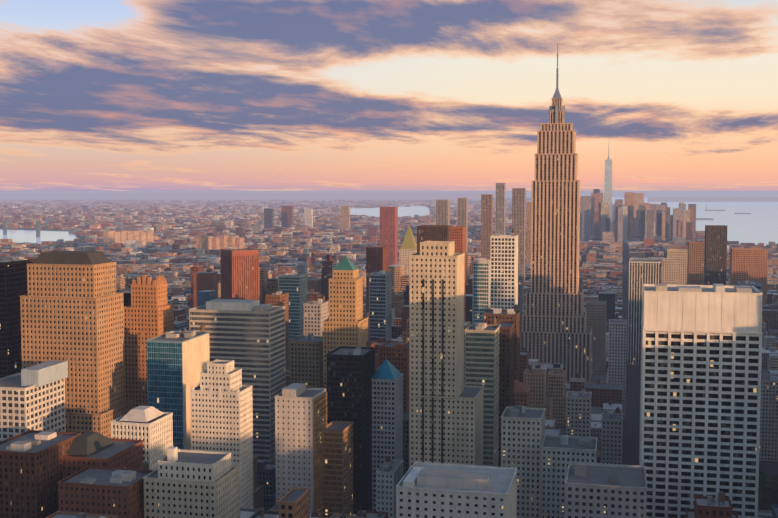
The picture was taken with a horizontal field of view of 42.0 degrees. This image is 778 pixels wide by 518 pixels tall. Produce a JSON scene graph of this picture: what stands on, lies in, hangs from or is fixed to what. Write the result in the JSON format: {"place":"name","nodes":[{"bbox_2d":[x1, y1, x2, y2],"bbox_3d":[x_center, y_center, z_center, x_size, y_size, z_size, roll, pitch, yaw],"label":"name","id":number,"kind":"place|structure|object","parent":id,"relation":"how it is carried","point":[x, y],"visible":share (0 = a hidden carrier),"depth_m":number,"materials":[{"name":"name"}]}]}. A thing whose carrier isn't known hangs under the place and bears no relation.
{"place":"outdoors","nodes":[
{"label":"outdoors","id":0,"kind":"place"},
{"bbox_2d":[0,229,77,243],"bbox_3d":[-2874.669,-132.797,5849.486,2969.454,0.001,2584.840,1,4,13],"label":"water","id":1,"kind":"structure","parent":0,"point":[19,236],"depth_m":5786.61,"materials":[{"name":"white liquid"}]},
{"bbox_2d":[0,191,777,236],"bbox_3d":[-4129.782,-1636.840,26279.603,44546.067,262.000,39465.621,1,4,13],"label":"land","id":2,"kind":"structure","parent":0,"point":[712,196],"depth_m":29901.03,"materials":[{"name":"soil"}]},
{"bbox_2d":[0,0,777,190],"label":"sky","id":3,"kind":"structure","parent":0,"point":[96,95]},
{"bbox_2d":[350,206,429,216],"bbox_3d":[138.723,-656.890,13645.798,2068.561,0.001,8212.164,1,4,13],"label":"water","id":4,"kind":"structure","parent":0,"point":[411,211],"depth_m":12817.42,"materials":[{"name":"white liquid"}]},
{"bbox_2d":[18,198,777,510],"bbox_3d":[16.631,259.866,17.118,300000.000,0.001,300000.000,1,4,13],"label":"ground","id":5,"kind":"structure","parent":0,"point":[631,433],"depth_m":1231.89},
{"bbox_2d":[0,43,777,517],"bbox_3d":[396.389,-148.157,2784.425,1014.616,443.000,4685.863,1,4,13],"label":"skyscrapers","id":6,"kind":"structure","parent":5,"relation":"on","point":[126,403],"depth_m":682.72,"materials":[{"name":"beige concrete"}]},
{"bbox_2d":[0,147,777,517],"bbox_3d":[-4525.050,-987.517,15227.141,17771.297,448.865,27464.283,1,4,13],"label":"city blocks","id":7,"kind":"structure","parent":5,"relation":"on","point":[316,241],"depth_m":3901.50,"materials":[{"name":"brown concrete"}]},
{"bbox_2d":[758,470,777,509],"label":"park trees","id":8,"kind":"object","parent":5,"relation":"on","point":[766,488],"visible":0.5,"depth_m":845.41,"materials":[{"name":"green plant"}]},
{"bbox_2d":[603,197,777,245],"bbox_3d":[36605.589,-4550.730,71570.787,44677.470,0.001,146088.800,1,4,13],"label":"water","id":9,"kind":"structure","parent":0,"point":[758,224],"depth_m":9563.27,"materials":[{"name":"blue liquid"}]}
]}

